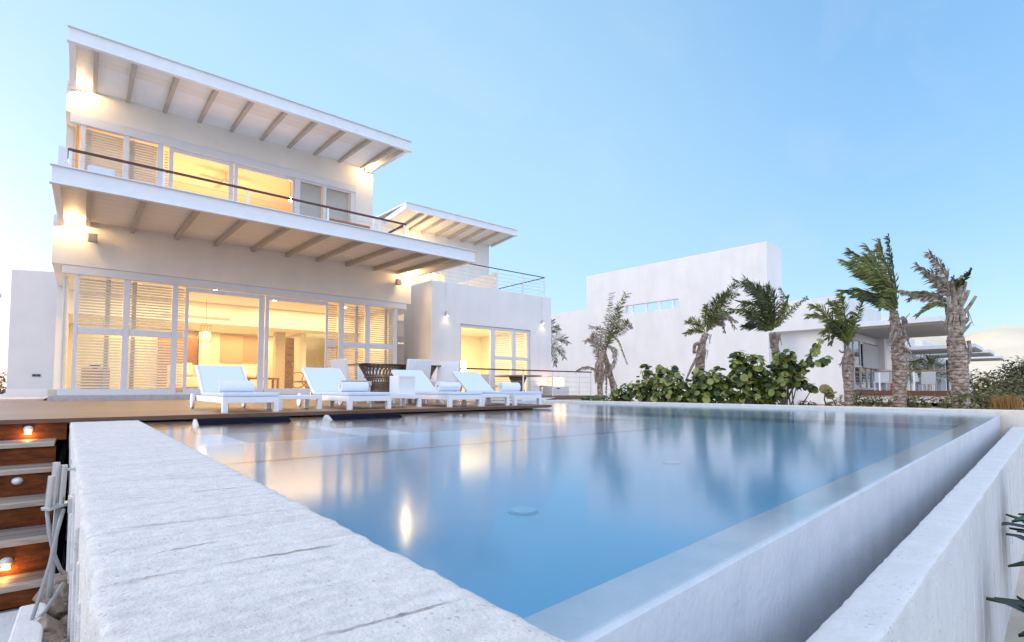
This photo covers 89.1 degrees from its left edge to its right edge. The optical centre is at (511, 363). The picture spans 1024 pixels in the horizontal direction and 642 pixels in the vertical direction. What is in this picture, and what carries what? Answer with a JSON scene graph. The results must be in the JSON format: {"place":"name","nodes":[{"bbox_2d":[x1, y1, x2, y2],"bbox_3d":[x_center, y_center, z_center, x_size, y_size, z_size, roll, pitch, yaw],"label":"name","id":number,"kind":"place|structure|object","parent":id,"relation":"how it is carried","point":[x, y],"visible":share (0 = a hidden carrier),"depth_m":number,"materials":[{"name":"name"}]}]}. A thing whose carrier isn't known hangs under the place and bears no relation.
{"place":"outdoors","nodes":[
{"label":"outdoors","id":0,"kind":"place"},
{"bbox_2d":[0,610,18,641],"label":"path","id":1,"kind":"structure","parent":0,"point":[7,620],"depth_m":3.20,"materials":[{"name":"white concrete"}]},
{"bbox_2d":[0,396,47,400],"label":"side paving","id":2,"kind":"structure","parent":0,"point":[22,398],"depth_m":13.45,"materials":[{"name":"stone"}]},
{"bbox_2d":[5,269,56,395],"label":"garden wall","id":3,"kind":"structure","parent":2,"relation":"on","point":[31,341],"depth_m":17.70,"materials":[{"name":"grey paint"}]},
{"bbox_2d":[80,368,109,388],"bbox_3d":[-11.877,0.442,14.823,0.640,0.594,0.410,2,-4,-40],"label":"sideboard","id":4,"kind":"object","parent":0,"point":[93,377],"visible":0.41,"depth_m":14.64,"materials":[{"name":"white wood"}]},
{"bbox_2d":[329,218,369,228],"bbox_3d":[-5.084,-3.932,16.122,1.250,0.790,0.400,2,-4,-40],"label":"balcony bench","id":5,"kind":"object","parent":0,"point":[349,223],"visible":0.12,"depth_m":15.96,"materials":[{"name":"brown wood"}]},
{"bbox_2d":[0,391,1023,641],"bbox_3d":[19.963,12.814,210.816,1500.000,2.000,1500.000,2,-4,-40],"label":"ground","id":6,"kind":"structure","parent":0,"point":[1014,625],"depth_m":3.46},
{"bbox_2d":[0,370,6,393],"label":"hedge bush","id":7,"kind":"object","parent":6,"relation":"on","point":[1,384],"visible":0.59,"depth_m":29.92,"materials":[{"name":"green plant"}]},
{"bbox_2d":[8,602,46,641],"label":"hose plinth","id":8,"kind":"structure","parent":6,"relation":"on","point":[25,628],"depth_m":2.05,"materials":[{"name":"white concrete"}]},
{"bbox_2d":[0,423,69,609],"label":"steps","id":9,"kind":"structure","parent":6,"relation":"on","point":[30,454],"depth_m":4.16,"materials":[{"name":"brown wood"}]},
{"bbox_2d":[32,570,69,641],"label":"rubble","id":10,"kind":"object","parent":6,"relation":"on","point":[53,621],"visible":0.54,"depth_m":2.25,"materials":[{"name":"grey stone"}]},
{"bbox_2d":[64,420,568,641],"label":"coping wall","id":11,"kind":"structure","parent":6,"relation":"on","point":[168,538],"depth_m":1.00,"materials":[{"name":"stone"}]},
{"bbox_2d":[30,462,74,619],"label":"hoses","id":12,"kind":"object","parent":11,"relation":"attached to","point":[55,501],"visible":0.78,"depth_m":2.22,"materials":[{"name":"plastic"}]},
{"bbox_2d":[225,448,877,618],"bbox_3d":[0.383,0.881,7.665,9.505,0.212,10.224,2,-4,-40],"label":"pool basin","id":13,"kind":"object","parent":6,"relation":"in","point":[601,516],"depth_m":2.83,"materials":[{"name":"blue paint"}]},
{"bbox_2d":[508,506,537,514],"bbox_3d":[0.056,0.731,2.583,0.150,0.012,0.150,2,-4,-40],"label":"pool light","id":14,"kind":"object","parent":13,"relation":"on","point":[522,510],"visible":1,"depth_m":2.56,"materials":[{"name":"blue paint"}]},
{"bbox_2d":[210,402,989,463],"bbox_3d":[0.209,0.861,7.882,9.492,0.250,9.270,2,-4,-40],"label":"pool shelf","id":15,"kind":"object","parent":13,"relation":"on","point":[238,459],"visible":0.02,"depth_m":4.53,"materials":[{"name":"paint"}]},
{"bbox_2d":[192,416,290,424],"bbox_3d":[-2.851,0.649,5.533,0.908,0.144,0.517,2,-4,-40],"label":"in-pool lounger","id":16,"kind":"object","parent":15,"relation":"on","point":[237,420],"visible":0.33,"depth_m":5.46,"materials":[{"name":"black fabric"}]},
{"bbox_2d":[323,413,401,419],"bbox_3d":[-1.811,0.691,6.393,0.928,0.144,0.517,2,-4,-40],"label":"in-pool lounger","id":17,"kind":"object","parent":15,"relation":"on","point":[361,416],"visible":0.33,"depth_m":6.31,"materials":[{"name":"black fabric"}]},
{"bbox_2d":[524,415,1000,641],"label":"weir wall","id":18,"kind":"structure","parent":6,"relation":"on","point":[802,568],"depth_m":1.34,"materials":[{"name":"paint"}]},
{"bbox_2d":[535,400,1023,437],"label":"coping wall","id":19,"kind":"structure","parent":6,"relation":"on","point":[1009,419],"depth_m":8.41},
{"bbox_2d":[806,427,1023,641],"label":"parapet wall","id":20,"kind":"structure","parent":6,"relation":"on","point":[942,571],"depth_m":1.95,"materials":[{"name":"white concrete"}]},
{"bbox_2d":[986,595,1023,636],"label":"fleshy plant","id":21,"kind":"object","parent":6,"relation":"on","point":[1017,604],"visible":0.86,"depth_m":2.44,"materials":[{"name":"green plant"}]},
{"bbox_2d":[1001,513,1023,566],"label":"fleshy plant","id":22,"kind":"object","parent":6,"relation":"on","point":[1019,530],"visible":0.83,"depth_m":3.23,"materials":[{"name":"green plant"}]},
{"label":"deck foundation","id":23,"kind":"structure","parent":6,"relation":"on","visible":0},
{"bbox_2d":[0,398,548,424],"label":"deck","id":24,"kind":"structure","parent":23,"relation":"on","point":[17,410],"depth_m":8.36,"materials":[{"name":"brown wood"}]},
{"bbox_2d":[190,365,278,412],"bbox_3d":[-4.011,0.331,7.479,0.768,0.671,2.180,2,-4,-40],"label":"sun lounger","id":25,"kind":"object","parent":24,"relation":"on","point":[209,377],"visible":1,"depth_m":7.67,"materials":[{"name":"white paint"}]},
{"bbox_2d":[218,380,254,391],"bbox_3d":[-3.837,0.318,7.245,0.433,0.161,0.180,2,37,-37],"label":"rolled towel","id":26,"kind":"object","parent":25,"relation":"on","point":[234,386],"visible":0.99,"depth_m":7.18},
{"bbox_2d":[47,24,476,400],"bbox_3d":[-8.500,-2.961,17.241,9.990,8.280,11.250,2,-4,-40],"label":"villa","id":27,"kind":"object","parent":24,"relation":"on","point":[145,267],"visible":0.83,"depth_m":14.75,"materials":[{"name":"white paint"}]},
{"bbox_2d":[58,146,67,165],"bbox_3d":[-8.978,-4.067,10.389,0.140,0.540,0.030,2,-4,-40],"label":"side screen","id":28,"kind":"object","parent":27,"relation":"on","point":[62,154],"visible":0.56,"depth_m":10.38,"materials":[{"name":"white metal"}]},
{"bbox_2d":[87,165,115,175],"bbox_3d":[-9.246,-4.074,12.097,1.000,0.640,0.700,2,-4,-40],"label":"balcony daybed","id":29,"kind":"object","parent":27,"relation":"on","point":[101,170],"visible":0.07,"depth_m":11.68,"materials":[{"name":"white fabric"}]},
{"bbox_2d":[72,124,163,185],"bbox_3d":[-10.610,-5.527,13.817,2.140,1.610,0.828,1,-3,-16],"label":"window frame","id":30,"kind":"structure","parent":27,"relation":"in","point":[84,146],"depth_m":13.89,"materials":[{"name":"wood"}]},
{"bbox_2d":[70,274,178,388],"bbox_3d":[-10.346,-0.772,13.786,2.458,2.888,0.290,2,-4,-40],"label":"window frame","id":31,"kind":"structure","parent":27,"relation":"in","point":[124,331],"depth_m":13.75,"materials":[{"name":"wood"}]},
{"bbox_2d":[168,148,233,199],"bbox_3d":[-8.998,-5.339,15.093,1.620,1.360,0.060,2,-4,-40],"label":"sliding door","id":32,"kind":"structure","parent":27,"relation":"in","point":[171,151],"depth_m":15.05,"materials":[{"name":"white metal"}]},
{"bbox_2d":[200,300,211,342],"bbox_3d":[-10.306,-1.427,17.521,0.336,1.438,0.336,2,-4,-40],"label":"pendant lamp","id":33,"kind":"object","parent":27,"relation":"hanging from","point":[206,333],"visible":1,"depth_m":17.47,"materials":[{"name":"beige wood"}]},
{"bbox_2d":[166,365,263,387],"bbox_3d":[-10.713,0.474,18.911,3.000,0.800,1.000,2,-4,-40],"label":"sofa","id":34,"kind":"object","parent":27,"relation":"on","point":[192,381],"visible":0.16,"depth_m":18.03,"materials":[{"name":"beige fabric"}]},
{"bbox_2d":[176,363,193,376],"bbox_3d":[-11.509,0.221,18.238,0.585,0.516,0.253,2,-4,-40],"label":"cushion","id":35,"kind":"object","parent":34,"relation":"on","point":[190,369],"visible":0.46,"depth_m":18.26,"materials":[{"name":"beige fabric"}]},
{"bbox_2d":[242,364,256,377],"bbox_3d":[-9.891,0.286,19.574,0.585,0.516,0.253,2,-4,-40],"label":"cushion","id":36,"kind":"object","parent":34,"relation":"on","point":[250,370],"visible":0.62,"depth_m":19.53,"materials":[{"name":"beige fabric"}]},
{"bbox_2d":[200,173,242,187],"bbox_3d":[-9.694,-6.277,17.616,1.202,0.340,1.202,0,-3,-7],"label":"ceiling fan","id":37,"kind":"object","parent":27,"relation":"hanging from","point":[224,180],"visible":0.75,"depth_m":17.50,"materials":[{"name":"beige paint"}]},
{"bbox_2d":[182,287,264,391],"bbox_3d":[-8.430,-0.640,15.314,2.090,2.975,0.090,2,-4,-40],"label":"sliding door","id":38,"kind":"structure","parent":27,"relation":"in","point":[261,315],"depth_m":15.64,"materials":[{"name":"white metal"}]},
{"bbox_2d":[67,148,405,235],"bbox_3d":[-6.968,-3.943,14.155,7.815,0.720,2.428,2,-4,-40],"label":"balcony railing","id":39,"kind":"object","parent":27,"relation":"on","point":[70,159],"visible":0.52,"depth_m":12.62,"materials":[{"name":"brown metal"}]},
{"bbox_2d":[220,335,257,362],"bbox_3d":[-11.289,-0.594,21.640,1.480,1.100,0.055,2,-4,-40],"label":"wall art","id":40,"kind":"object","parent":27,"relation":"attached to","point":[239,348],"depth_m":21.57},
{"bbox_2d":[233,164,293,212],"bbox_3d":[-7.688,-5.286,16.175,1.730,1.360,0.060,2,-4,-40],"label":"sliding door","id":41,"kind":"structure","parent":27,"relation":"in","point":[236,167],"depth_m":15.98,"materials":[{"name":"white metal"}]},
{"bbox_2d":[284,336,293,388],"bbox_3d":[-9.416,-0.022,21.919,0.403,2.214,0.083,2,-3,-36],"label":"interior door","id":42,"kind":"structure","parent":27,"relation":"in","point":[289,342],"depth_m":21.92,"materials":[{"name":"brown wood"}]},
{"bbox_2d":[263,296,327,391],"bbox_3d":[-6.858,-0.577,16.613,1.940,2.975,0.090,2,-4,-40],"label":"sliding door","id":43,"kind":"structure","parent":27,"relation":"in","point":[265,386],"depth_m":16.25,"materials":[{"name":"white metal"}]},
{"bbox_2d":[294,178,354,222],"bbox_3d":[-6.225,-5.234,17.339,2.000,1.366,0.170,2,-4,-40],"label":"window frame","id":44,"kind":"structure","parent":27,"relation":"in","point":[304,190],"depth_m":17.27,"materials":[{"name":"wood"}]},
{"bbox_2d":[337,303,396,381],"bbox_3d":[-4.919,-0.552,18.270,2.475,2.888,0.290,2,-4,-40],"label":"louvered shutter","id":45,"kind":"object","parent":27,"relation":"in","point":[367,345],"depth_m":18.05,"materials":[{"name":"wood"}]},
{"bbox_2d":[0,401,551,423],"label":"deck edge","id":46,"kind":"object","parent":24,"relation":"on","point":[25,421],"visible":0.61,"depth_m":6.21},
{"bbox_2d":[265,395,321,409],"bbox_3d":[-3.233,0.574,7.702,0.620,0.205,0.620,2,-4,-40],"label":"side table","id":47,"kind":"object","parent":24,"relation":"on","point":[306,398],"visible":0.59,"depth_m":7.57,"materials":[{"name":"white paint"}]},
{"bbox_2d":[296,367,390,409],"bbox_3d":[-2.756,0.377,8.438,0.768,0.671,2.180,2,-4,-40],"label":"sun lounger","id":48,"kind":"object","parent":24,"relation":"on","point":[323,382],"visible":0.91,"depth_m":8.67,"materials":[{"name":"white fabric"}]},
{"bbox_2d":[338,380,368,391],"bbox_3d":[-2.468,0.355,8.095,0.433,0.180,0.161,3,16,-44],"label":"rolled towel","id":49,"kind":"object","parent":48,"relation":"on","point":[351,386],"visible":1,"depth_m":8.03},
{"bbox_2d":[330,359,371,402],"bbox_3d":[-3.341,0.377,10.782,0.560,0.900,0.657,-3,-4,42],"label":"dining chair","id":50,"kind":"object","parent":24,"relation":"on","point":[342,364],"visible":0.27,"depth_m":10.48,"materials":[{"name":"white paint"}]},
{"bbox_2d":[357,366,389,401],"bbox_3d":[-3.227,0.443,12.130,0.560,0.900,0.657,2,-4,-40],"label":"dining chair","id":51,"kind":"object","parent":24,"relation":"on","point":[360,375],"visible":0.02,"depth_m":12.16,"materials":[{"name":"white paint"}]},
{"bbox_2d":[348,363,440,402],"bbox_3d":[-2.558,0.451,11.438,1.974,0.823,1.016,2,-4,-40],"label":"dining table","id":52,"kind":"object","parent":24,"relation":"on","point":[369,376],"visible":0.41,"depth_m":10.99,"materials":[{"name":"brown"}]},
{"bbox_2d":[370,394,421,406],"bbox_3d":[-1.912,0.615,8.535,0.620,0.205,0.620,2,-4,-40],"label":"side table","id":53,"kind":"object","parent":24,"relation":"on","point":[402,397],"visible":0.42,"depth_m":8.48,"materials":[{"name":"white paint"}]},
{"bbox_2d":[390,376,414,394],"bbox_3d":[-1.829,0.363,8.674,0.310,0.308,0.310,2,-4,-40],"label":"cube lantern","id":54,"kind":"object","parent":53,"relation":"on","point":[402,385],"visible":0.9,"depth_m":8.57,"materials":[{"name":"white paint"}]},
{"bbox_2d":[393,359,431,403],"bbox_3d":[-2.087,0.378,10.807,0.560,0.900,0.657,3,-4,-44],"label":"dining chair","id":55,"kind":"object","parent":24,"relation":"on","point":[424,366],"visible":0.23,"depth_m":10.62,"materials":[{"name":"white paint"}]},
{"bbox_2d":[391,370,481,406],"bbox_3d":[-1.451,0.428,9.478,0.768,0.671,2.180,2,-4,-40],"label":"sun lounger","id":56,"kind":"object","parent":24,"relation":"on","point":[424,388],"visible":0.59,"depth_m":9.10,"materials":[{"name":"white fabric"}]},
{"bbox_2d":[435,382,460,390],"bbox_3d":[-1.126,0.406,9.123,0.433,0.161,0.180,2,-4,-42],"label":"rolled towel","id":57,"kind":"object","parent":56,"relation":"on","point":[447,386],"visible":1,"depth_m":9.04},
{"bbox_2d":[430,362,460,402],"bbox_3d":[-1.530,0.402,11.294,0.560,0.900,0.657,-2,-3,28],"label":"dining chair","id":58,"kind":"object","parent":24,"relation":"on","point":[444,371],"visible":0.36,"depth_m":11.47,"materials":[{"name":"white paint"}]},
{"bbox_2d":[462,394,509,405],"bbox_3d":[-0.477,0.655,9.357,0.620,0.205,0.620,2,-4,-40],"label":"side table","id":59,"kind":"object","parent":24,"relation":"on","point":[488,397],"visible":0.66,"depth_m":9.27,"materials":[{"name":"white paint"}]},
{"bbox_2d":[452,371,541,404],"bbox_3d":[-0.388,0.474,10.421,0.768,0.671,2.180,2,-4,-40],"label":"sun lounger","id":60,"kind":"object","parent":24,"relation":"on","point":[472,381],"visible":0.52,"depth_m":10.68,"materials":[{"name":"white fabric"}]},
{"bbox_2d":[498,382,520,390],"bbox_3d":[-0.051,0.458,10.082,0.433,0.180,0.161,2,-24,-38],"label":"rolled towel","id":61,"kind":"object","parent":60,"relation":"on","point":[508,386],"visible":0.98,"depth_m":10.00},
{"bbox_2d":[0,0,1023,389],"label":"sky","id":62,"kind":"structure","parent":0,"point":[612,135],"materials":[{"name":"blue"}]},
{"bbox_2d":[471,397,555,402],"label":"terrace paving","id":63,"kind":"structure","parent":0,"point":[528,400],"depth_m":14.07,"materials":[{"name":"stone"}]},
{"bbox_2d":[141,402,998,462],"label":"pool water","id":64,"kind":"structure","parent":0,"point":[900,437],"depth_m":4.39,"materials":[{"name":"liquid"}]},
{"bbox_2d":[564,399,950,408],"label":"planting bank","id":65,"kind":"structure","parent":0,"point":[788,404],"depth_m":23.69,"materials":[{"name":"plant"}]},
{"bbox_2d":[485,395,605,399],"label":"wing deck","id":66,"kind":"structure","parent":65,"relation":"on","point":[567,397],"depth_m":19.61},
{"bbox_2d":[372,201,550,394],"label":"villa wing","id":67,"kind":"structure","parent":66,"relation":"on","point":[440,318],"depth_m":22.42,"materials":[{"name":"paint"}]},
{"bbox_2d":[411,273,441,282],"bbox_3d":[-4.206,-4.011,24.448,2.400,1.000,0.570,2,-4,-40],"label":"window frame","id":68,"kind":"structure","parent":67,"relation":"in","point":[432,276],"depth_m":24.73,"materials":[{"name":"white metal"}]},
{"bbox_2d":[443,263,544,296],"bbox_3d":[-1.688,-3.471,23.201,5.525,0.940,3.399,2,-4,-40],"label":"terrace railing","id":69,"kind":"object","parent":67,"relation":"on","point":[523,288],"visible":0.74,"depth_m":22.75,"materials":[{"name":"metal"}]},
{"bbox_2d":[460,324,529,390],"bbox_3d":[-0.731,-0.098,21.733,3.716,2.800,0.216,2,-4,-40],"label":"window frame","id":70,"kind":"structure","parent":67,"relation":"in","point":[513,358],"depth_m":22.19,"materials":[{"name":"white metal"}]},
{"bbox_2d":[494,375,541,390],"bbox_3d":[0.227,0.873,20.416,1.900,0.790,1.900,2,-4,-40],"label":"round table","id":71,"kind":"object","parent":66,"relation":"on","point":[515,378],"visible":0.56,"depth_m":20.10,"materials":[{"name":"brown wood"}]},
{"bbox_2d":[451,368,591,395],"bbox_3d":[0.592,0.704,18.647,6.700,0.955,0.049,2,-4,-40],"label":"deck railing","id":72,"kind":"object","parent":66,"relation":"on","point":[522,381],"visible":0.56,"depth_m":18.64,"materials":[{"name":"wood"}]},
{"bbox_2d":[543,386,568,395],"bbox_3d":[1.746,1.091,20.617,0.870,0.366,0.610,2,-4,-40],"label":"cabinet","id":73,"kind":"object","parent":66,"relation":"on","point":[559,390],"visible":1,"depth_m":20.37,"materials":[{"name":"wood"}]},
{"bbox_2d":[551,319,570,366],"bbox_3d":[1.862,-0.229,26.077,2.331,4.013,0.938,0,-3,3],"label":"palm tree","id":74,"kind":"object","parent":65,"relation":"on","point":[556,347],"visible":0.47,"depth_m":26.12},
{"bbox_2d":[578,393,619,400],"bbox_3d":[2.323,0.971,13.538,1.233,0.412,0.346,0,-3,-1],"label":"ground cover","id":75,"kind":"object","parent":65,"relation":"on","point":[588,398],"visible":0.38,"depth_m":13.53,"materials":[{"name":"green plant"}]},
{"bbox_2d":[575,292,633,400],"bbox_3d":[2.967,-0.355,16.858,1.883,3.984,0.838,0,-3,9],"label":"palm tree","id":76,"kind":"object","parent":65,"relation":"on","point":[598,370],"visible":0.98,"depth_m":16.84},
{"bbox_2d":[602,345,617,397],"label":"dead palm","id":77,"kind":"object","parent":65,"relation":"on","point":[607,364],"visible":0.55,"depth_m":17.43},
{"bbox_2d":[611,370,665,401],"bbox_3d":[3.322,0.660,13.411,1.582,1.018,0.640,0,-3,0],"label":"sea grape","id":78,"kind":"object","parent":65,"relation":"on","point":[640,392],"visible":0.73,"depth_m":13.29,"materials":[{"name":"green plant"}]},
{"bbox_2d":[640,364,695,402],"bbox_3d":[3.926,0.579,12.780,1.581,1.155,0.855,-1,-3,11],"label":"sea grape","id":79,"kind":"object","parent":65,"relation":"on","point":[668,386],"visible":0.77,"depth_m":12.66,"materials":[{"name":"green plant"}]},
{"bbox_2d":[686,366,733,402],"bbox_3d":[4.641,0.603,12.170,1.117,1.102,0.629,0,-3,4],"label":"sea grape","id":80,"kind":"object","parent":65,"relation":"on","point":[704,389],"visible":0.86,"depth_m":12.09,"materials":[{"name":"green plant"}]},
{"bbox_2d":[683,282,740,382],"bbox_3d":[5.459,-0.441,14.301,1.451,3.627,1.141,0,-3,6],"label":"palm tree","id":81,"kind":"object","parent":65,"relation":"on","point":[710,322],"visible":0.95,"depth_m":14.19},
{"bbox_2d":[722,350,776,403],"bbox_3d":[5.497,0.388,11.972,1.334,1.414,0.764,-1,-3,10],"label":"sea grape","id":82,"kind":"object","parent":65,"relation":"on","point":[750,372],"visible":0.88,"depth_m":11.88,"materials":[{"name":"green plant"}]},
{"bbox_2d":[551,241,947,403],"bbox_3d":[14.326,-1.633,34.569,14.000,8.240,23.760,3,-4,-44],"label":"neighbour villa","id":83,"kind":"object","parent":65,"relation":"on","point":[692,284],"visible":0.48,"depth_m":28.67,"materials":[{"name":"white paint"}]},
{"bbox_2d":[846,333,878,389],"bbox_3d":[17.558,-0.041,25.974,5.760,2.740,0.100,3,-4,-44],"label":"window frame","id":84,"kind":"structure","parent":83,"relation":"in","point":[868,384],"depth_m":25.78,"materials":[{"name":"white metal"}]},
{"bbox_2d":[727,274,808,404],"bbox_3d":[6.178,-0.480,12.562,2.153,3.452,1.018,0,-3,-6],"label":"palm tree","id":85,"kind":"object","parent":65,"relation":"on","point":[764,301],"visible":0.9,"depth_m":12.46,"materials":[{"name":"plant"}]},
{"bbox_2d":[762,338,833,404],"bbox_3d":[6.401,0.260,11.590,1.635,1.639,0.589,0,-3,1],"label":"sea grape","id":86,"kind":"object","parent":65,"relation":"on","point":[789,370],"visible":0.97,"depth_m":11.55,"materials":[{"name":"green plant"}]},
{"bbox_2d":[819,384,836,405],"bbox_3d":[5.823,0.642,9.571,0.268,0.517,0.317,2,-4,-40],"label":"seedling","id":87,"kind":"object","parent":65,"relation":"on","point":[826,390],"visible":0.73,"depth_m":9.57,"materials":[{"name":"green plant"}]},
{"bbox_2d":[804,290,864,405],"bbox_3d":[6.208,-0.216,10.023,0.812,2.351,1.127,2,-4,-40],"label":"palm tree","id":88,"kind":"object","parent":65,"relation":"on","point":[841,329],"visible":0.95,"depth_m":9.91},
{"bbox_2d":[853,389,892,406],"bbox_3d":[8.281,0.823,12.008,1.070,0.464,0.480,0,-3,-5],"label":"weed","id":89,"kind":"object","parent":65,"relation":"on","point":[889,403],"visible":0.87,"depth_m":11.92,"materials":[{"name":"green plant"}]},
{"bbox_2d":[834,234,914,407],"bbox_3d":[6.440,-0.725,9.573,1.510,3.281,0.954,1,-3,-25],"label":"palm tree","id":90,"kind":"object","parent":65,"relation":"on","point":[869,274],"visible":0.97,"depth_m":9.46,"materials":[{"name":"plant"}]},
{"bbox_2d":[854,390,979,406],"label":"neighbour deck","id":91,"kind":"structure","parent":65,"relation":"on","point":[924,394],"depth_m":21.84,"materials":[{"name":"brown wood"}]},
{"bbox_2d":[873,372,888,390],"bbox_3d":[17.005,0.821,23.949,0.560,0.900,0.657,-2,-4,40],"label":"dining chair","id":92,"kind":"object","parent":91,"relation":"on","point":[884,376],"visible":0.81,"depth_m":24.04,"materials":[{"name":"white paint"}]},
{"bbox_2d":[853,370,974,390],"bbox_3d":[19.615,0.903,25.319,9.020,0.870,3.730,3,-4,-44],"label":"neighbour railing","id":93,"kind":"object","parent":91,"relation":"on","point":[913,371],"visible":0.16,"depth_m":22.52,"materials":[{"name":"brown wood"}]},
{"bbox_2d":[917,372,935,390],"bbox_3d":[19.578,0.852,24.576,0.560,0.900,0.657,-1,-3,20],"label":"dining chair","id":94,"kind":"object","parent":91,"relation":"on","point":[926,379],"visible":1,"depth_m":24.34,"materials":[{"name":"white paint"}]},
{"bbox_2d":[906,391,928,407],"bbox_3d":[8.463,0.779,10.983,0.664,0.438,0.440,0,-3,1],"label":"weed","id":95,"kind":"object","parent":65,"relation":"on","point":[908,399],"visible":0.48,"depth_m":10.94,"materials":[{"name":"green plant"}]},
{"bbox_2d":[907,350,949,390],"bbox_3d":[25.031,0.622,31.358,3.194,3.033,1.409,0,-3,1],"label":"palm tree","id":96,"kind":"object","parent":65,"relation":"on","point":[929,361],"visible":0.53,"depth_m":31.26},
{"bbox_2d":[884,249,976,408],"bbox_3d":[7.066,-0.499,8.614,1.277,2.707,0.707,-1,-3,15],"label":"palm tree","id":97,"kind":"object","parent":65,"relation":"on","point":[958,354],"visible":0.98,"depth_m":8.59,"materials":[{"name":"plant"}]},
{"bbox_2d":[910,394,950,407],"bbox_3d":[8.275,0.783,10.182,0.940,0.379,0.371,0,-3,0],"label":"weed","id":98,"kind":"object","parent":65,"relation":"on","point":[921,405],"visible":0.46,"depth_m":10.16,"materials":[{"name":"green plant"}]},
{"bbox_2d":[886,338,982,390],"bbox_3d":[24.913,0.609,37.017,6.800,4.700,12.760,3,-4,-44],"label":"neighbour villa","id":99,"kind":"object","parent":65,"relation":"on","point":[931,349],"visible":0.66,"depth_m":33.30,"materials":[{"name":"white paint"}]},
{"bbox_2d":[905,353,920,390],"bbox_3d":[26.925,0.749,34.960,5.760,2.740,0.100,3,-4,-44],"label":"window frame","id":100,"kind":"structure","parent":99,"relation":"in","point":[910,386],"depth_m":34.44,"materials":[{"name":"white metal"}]},
{"bbox_2d":[915,340,994,390],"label":"neighbour villa","id":101,"kind":"object","parent":65,"relation":"on","point":[942,386],"visible":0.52,"depth_m":41.05,"materials":[{"name":"white paint"}]},
{"bbox_2d":[927,356,940,390],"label":"window frame","id":102,"kind":"structure","parent":101,"relation":"in","point":[937,387],"depth_m":42.36,"materials":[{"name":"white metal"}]},
{"bbox_2d":[937,387,979,408],"bbox_3d":[6.848,0.594,7.984,0.563,0.472,0.342,0,-3,7],"label":"weed","id":103,"kind":"object","parent":65,"relation":"on","point":[965,397],"visible":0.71,"depth_m":7.94,"materials":[{"name":"green plant"}]},
{"bbox_2d":[946,355,1003,390],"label":"neighbour villa","id":104,"kind":"object","parent":65,"relation":"on","point":[995,358],"visible":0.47,"depth_m":46.27,"materials":[{"name":"white paint"}]},
{"bbox_2d":[949,368,1023,408],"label":"bush","id":105,"kind":"object","parent":65,"relation":"on","point":[980,380],"visible":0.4,"depth_m":11.38,"materials":[{"name":"green plant"}]},
{"bbox_2d":[970,387,1023,409],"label":"bush","id":106,"kind":"object","parent":65,"relation":"on","point":[981,402],"visible":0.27,"depth_m":9.95,"materials":[{"name":"green plant"}]},
{"bbox_2d":[973,355,1023,391],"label":"bush","id":107,"kind":"object","parent":65,"relation":"on","point":[1010,368],"visible":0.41,"depth_m":12.48,"materials":[{"name":"green plant"}]},
{"bbox_2d":[982,394,1023,409],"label":"grass tuft","id":108,"kind":"object","parent":65,"relation":"on","point":[1007,403],"visible":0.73,"depth_m":9.20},
{"bbox_2d":[986,367,1023,400],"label":"bush","id":109,"kind":"object","parent":65,"relation":"on","point":[1018,386],"visible":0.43,"depth_m":11.09,"materials":[{"name":"green plant"}]},
{"bbox_2d":[881,316,1023,394],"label":"sand dunes","id":110,"kind":"structure","parent":0,"point":[1006,342],"depth_m":107.71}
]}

